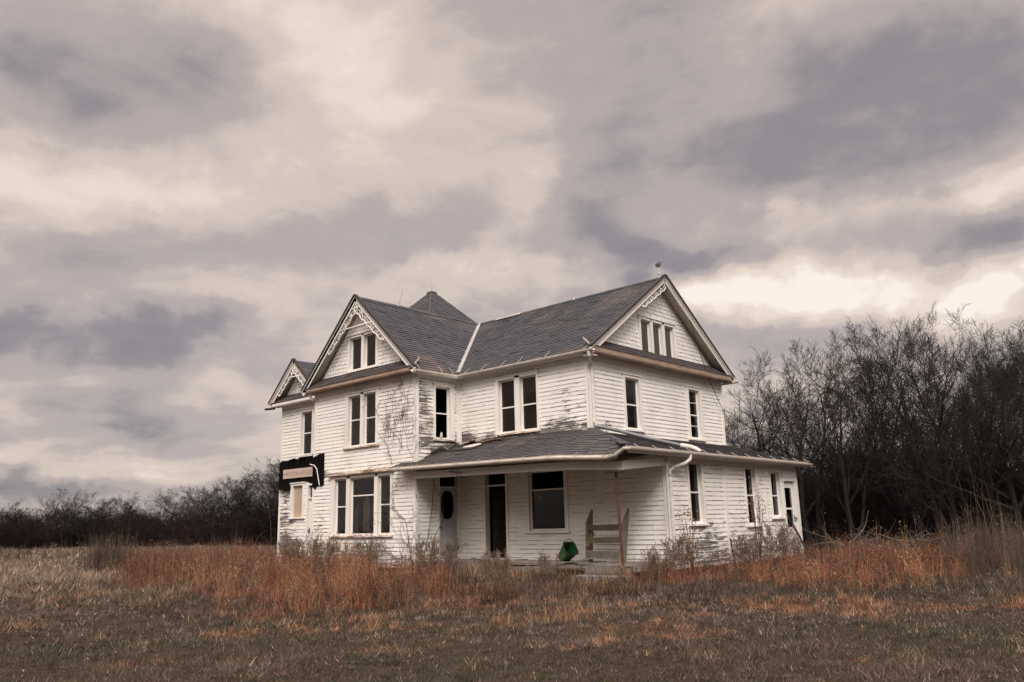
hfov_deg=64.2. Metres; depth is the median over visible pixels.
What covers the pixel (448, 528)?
door
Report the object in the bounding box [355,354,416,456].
climbing vine
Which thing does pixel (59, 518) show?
bare tree
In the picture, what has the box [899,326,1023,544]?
bare tree
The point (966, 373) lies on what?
bare tree
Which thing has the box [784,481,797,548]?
door
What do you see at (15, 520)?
bare tree
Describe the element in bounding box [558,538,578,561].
bin
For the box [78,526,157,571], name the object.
weed clump
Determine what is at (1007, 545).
reeds
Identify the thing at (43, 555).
meadow grass
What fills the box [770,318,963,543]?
bare tree
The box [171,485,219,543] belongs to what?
bare tree
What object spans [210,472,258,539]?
bare tree
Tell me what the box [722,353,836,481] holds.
bare tree
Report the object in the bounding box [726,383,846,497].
bare tree
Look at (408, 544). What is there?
climbing vine
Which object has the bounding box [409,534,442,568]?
dry shrub
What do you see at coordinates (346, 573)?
tall grass
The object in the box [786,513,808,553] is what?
leaning pole
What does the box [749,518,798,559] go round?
dry shrub
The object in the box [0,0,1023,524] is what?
sky
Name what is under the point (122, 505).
bare tree
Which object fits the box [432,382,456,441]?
window
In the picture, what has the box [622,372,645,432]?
window
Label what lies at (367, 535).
climbing vine
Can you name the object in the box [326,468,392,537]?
window
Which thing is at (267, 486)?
bare tree
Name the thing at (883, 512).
undergrowth
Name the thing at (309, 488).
doorway
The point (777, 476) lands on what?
window
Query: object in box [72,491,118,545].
bare tree
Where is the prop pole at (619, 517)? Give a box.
[604,470,630,574]
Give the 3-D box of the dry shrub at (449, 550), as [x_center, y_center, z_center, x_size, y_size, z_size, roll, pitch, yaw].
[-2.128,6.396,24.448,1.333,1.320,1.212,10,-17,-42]
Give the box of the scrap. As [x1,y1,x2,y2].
[463,443,480,447]
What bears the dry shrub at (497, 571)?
on the ground at (956, 619)
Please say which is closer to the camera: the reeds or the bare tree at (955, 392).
the reeds
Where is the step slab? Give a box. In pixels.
[571,574,631,582]
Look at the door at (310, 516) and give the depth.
31.65 m
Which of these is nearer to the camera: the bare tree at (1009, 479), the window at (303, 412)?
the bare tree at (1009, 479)
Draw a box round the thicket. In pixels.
[0,495,278,549]
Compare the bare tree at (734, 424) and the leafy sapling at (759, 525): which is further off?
the bare tree at (734, 424)
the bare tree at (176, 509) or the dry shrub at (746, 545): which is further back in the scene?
the bare tree at (176, 509)
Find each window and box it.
[288,482,305,518]
[297,407,314,457]
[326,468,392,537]
[343,387,379,449]
[345,328,379,373]
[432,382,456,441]
[493,369,540,436]
[524,470,570,532]
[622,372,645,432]
[637,314,676,357]
[684,385,706,441]
[685,457,709,525]
[742,463,763,526]
[767,468,786,518]
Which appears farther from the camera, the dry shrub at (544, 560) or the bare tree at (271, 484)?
the bare tree at (271, 484)
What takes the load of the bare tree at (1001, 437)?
on the ground at (956, 619)
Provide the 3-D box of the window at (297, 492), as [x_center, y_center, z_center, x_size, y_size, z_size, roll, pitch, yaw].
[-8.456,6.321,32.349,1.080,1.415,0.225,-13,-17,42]
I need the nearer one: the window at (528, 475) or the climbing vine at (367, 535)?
the window at (528, 475)
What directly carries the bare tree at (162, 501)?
on the ground at (956, 619)
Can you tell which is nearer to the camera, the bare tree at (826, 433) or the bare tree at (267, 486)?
the bare tree at (826, 433)
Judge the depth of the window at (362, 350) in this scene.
29.46 m
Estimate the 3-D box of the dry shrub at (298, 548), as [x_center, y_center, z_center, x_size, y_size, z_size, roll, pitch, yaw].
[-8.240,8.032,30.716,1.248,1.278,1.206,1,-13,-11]
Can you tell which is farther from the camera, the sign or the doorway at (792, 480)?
the sign
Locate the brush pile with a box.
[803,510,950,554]
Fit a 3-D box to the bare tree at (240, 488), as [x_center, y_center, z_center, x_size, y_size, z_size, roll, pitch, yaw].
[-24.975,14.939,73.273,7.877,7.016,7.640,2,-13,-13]
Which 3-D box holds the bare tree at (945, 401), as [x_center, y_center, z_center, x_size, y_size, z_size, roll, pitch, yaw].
[17.343,4.419,36.850,8.052,9.682,7.810,10,-17,-41]
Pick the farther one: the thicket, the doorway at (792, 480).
the thicket
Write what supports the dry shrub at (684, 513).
on the ground at (956, 619)
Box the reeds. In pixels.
[901,449,1023,580]
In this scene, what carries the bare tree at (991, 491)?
on the ground at (956, 619)
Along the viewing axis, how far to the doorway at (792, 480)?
27.72 m
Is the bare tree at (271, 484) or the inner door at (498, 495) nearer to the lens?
the inner door at (498, 495)
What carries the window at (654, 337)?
in the farmhouse
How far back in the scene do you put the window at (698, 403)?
28.96 m
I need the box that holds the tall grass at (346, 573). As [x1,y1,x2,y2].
[9,506,1023,648]
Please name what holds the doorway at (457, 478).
in the farmhouse
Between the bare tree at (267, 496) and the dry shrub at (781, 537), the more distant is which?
the bare tree at (267, 496)
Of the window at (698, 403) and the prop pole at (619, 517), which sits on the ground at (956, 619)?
the prop pole at (619, 517)
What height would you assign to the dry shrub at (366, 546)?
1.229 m
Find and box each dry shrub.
[276,537,306,558]
[287,531,322,562]
[311,531,355,562]
[344,539,386,570]
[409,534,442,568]
[428,532,467,568]
[474,549,503,571]
[476,549,517,588]
[536,549,563,574]
[633,541,677,574]
[660,534,704,574]
[725,533,768,565]
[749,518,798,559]
[771,531,804,557]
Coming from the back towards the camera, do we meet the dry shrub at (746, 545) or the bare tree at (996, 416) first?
the bare tree at (996, 416)
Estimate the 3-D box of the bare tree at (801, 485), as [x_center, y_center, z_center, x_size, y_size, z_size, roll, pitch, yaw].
[13.540,4.537,36.254,8.394,9.517,6.532,2,-13,-17]
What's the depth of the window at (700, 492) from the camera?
23.43 m
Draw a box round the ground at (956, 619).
[0,539,1023,681]
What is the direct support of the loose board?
on the farmhouse
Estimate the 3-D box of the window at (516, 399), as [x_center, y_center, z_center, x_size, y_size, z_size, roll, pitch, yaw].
[0.179,2.042,26.521,2.020,1.955,0.225,-13,-17,42]
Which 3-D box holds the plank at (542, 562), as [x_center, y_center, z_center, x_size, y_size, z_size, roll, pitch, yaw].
[0.773,6.130,22.647,2.502,0.075,0.220,-12,-16,40]
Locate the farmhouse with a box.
[265,261,811,575]
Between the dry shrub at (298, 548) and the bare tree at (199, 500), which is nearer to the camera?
the dry shrub at (298, 548)
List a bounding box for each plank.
[508,560,578,563]
[556,568,584,569]
[561,558,595,563]
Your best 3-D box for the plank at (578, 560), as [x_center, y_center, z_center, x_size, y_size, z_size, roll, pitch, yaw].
[1.738,5.844,21.707,1.056,0.170,0.200,-11,-16,38]
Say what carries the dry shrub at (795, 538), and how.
on the ground at (956, 619)
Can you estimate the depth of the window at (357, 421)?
28.94 m
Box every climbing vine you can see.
[352,520,378,556]
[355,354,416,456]
[367,472,436,562]
[424,479,443,555]
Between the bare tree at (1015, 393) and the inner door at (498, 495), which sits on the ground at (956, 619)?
the bare tree at (1015, 393)
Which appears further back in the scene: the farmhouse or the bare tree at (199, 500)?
the bare tree at (199, 500)
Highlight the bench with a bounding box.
[585,508,628,562]
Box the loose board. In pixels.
[443,446,475,451]
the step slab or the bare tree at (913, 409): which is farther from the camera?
the bare tree at (913, 409)
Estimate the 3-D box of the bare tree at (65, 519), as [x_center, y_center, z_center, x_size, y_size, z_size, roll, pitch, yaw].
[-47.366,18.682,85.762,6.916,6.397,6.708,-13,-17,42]
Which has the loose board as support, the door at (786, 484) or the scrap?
the scrap
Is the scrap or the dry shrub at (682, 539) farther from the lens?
the scrap
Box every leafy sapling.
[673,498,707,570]
[739,467,770,555]
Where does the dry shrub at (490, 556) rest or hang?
on the ground at (956, 619)
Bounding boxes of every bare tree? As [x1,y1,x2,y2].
[0,501,36,547]
[28,496,88,547]
[29,488,101,547]
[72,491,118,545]
[77,497,127,539]
[108,492,142,544]
[134,488,194,545]
[160,492,199,544]
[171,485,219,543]
[184,488,227,540]
[189,468,268,544]
[189,476,260,543]
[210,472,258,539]
[225,455,279,536]
[248,473,278,540]
[252,457,278,512]
[253,473,278,521]
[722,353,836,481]
[723,406,749,446]
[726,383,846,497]
[727,335,888,550]
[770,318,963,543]
[771,363,889,540]
[793,337,983,540]
[801,303,968,547]
[810,303,1023,547]
[884,324,1023,502]
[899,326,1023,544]
[925,317,1023,546]
[926,339,1023,502]
[950,335,1023,486]
[974,366,1023,476]
[994,339,1023,466]
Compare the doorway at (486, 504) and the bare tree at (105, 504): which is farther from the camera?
the bare tree at (105, 504)
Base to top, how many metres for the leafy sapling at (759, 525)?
2.825 m
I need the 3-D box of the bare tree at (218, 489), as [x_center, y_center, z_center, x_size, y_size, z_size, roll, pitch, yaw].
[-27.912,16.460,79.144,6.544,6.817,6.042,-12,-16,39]
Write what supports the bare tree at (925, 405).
on the ground at (956, 619)
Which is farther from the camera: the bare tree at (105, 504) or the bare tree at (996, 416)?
the bare tree at (105, 504)
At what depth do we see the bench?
22.60 m
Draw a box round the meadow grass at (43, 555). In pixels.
[0,541,273,564]
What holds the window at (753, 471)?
in the farmhouse
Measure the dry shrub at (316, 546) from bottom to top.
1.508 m
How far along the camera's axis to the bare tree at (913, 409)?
32.13 m
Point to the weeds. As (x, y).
(567, 584)
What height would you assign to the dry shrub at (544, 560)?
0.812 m
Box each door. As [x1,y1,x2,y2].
[307,499,311,555]
[440,488,456,557]
[492,489,506,556]
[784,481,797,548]
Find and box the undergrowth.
[738,410,1023,548]
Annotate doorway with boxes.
[305,483,311,553]
[437,476,460,558]
[483,473,509,557]
[781,477,801,548]
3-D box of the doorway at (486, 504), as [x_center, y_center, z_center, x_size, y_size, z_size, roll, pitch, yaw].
[-0.467,5.566,26.477,1.100,2.850,0.205,-13,-17,42]
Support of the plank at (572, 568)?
attached to the farmhouse
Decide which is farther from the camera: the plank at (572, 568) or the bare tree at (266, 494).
the bare tree at (266, 494)
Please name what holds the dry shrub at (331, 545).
on the ground at (956, 619)
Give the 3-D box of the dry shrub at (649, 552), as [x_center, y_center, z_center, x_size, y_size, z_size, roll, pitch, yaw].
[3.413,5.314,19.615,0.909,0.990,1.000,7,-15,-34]
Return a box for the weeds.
[0,551,1023,634]
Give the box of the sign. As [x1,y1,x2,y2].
[283,467,312,478]
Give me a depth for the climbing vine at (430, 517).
26.53 m

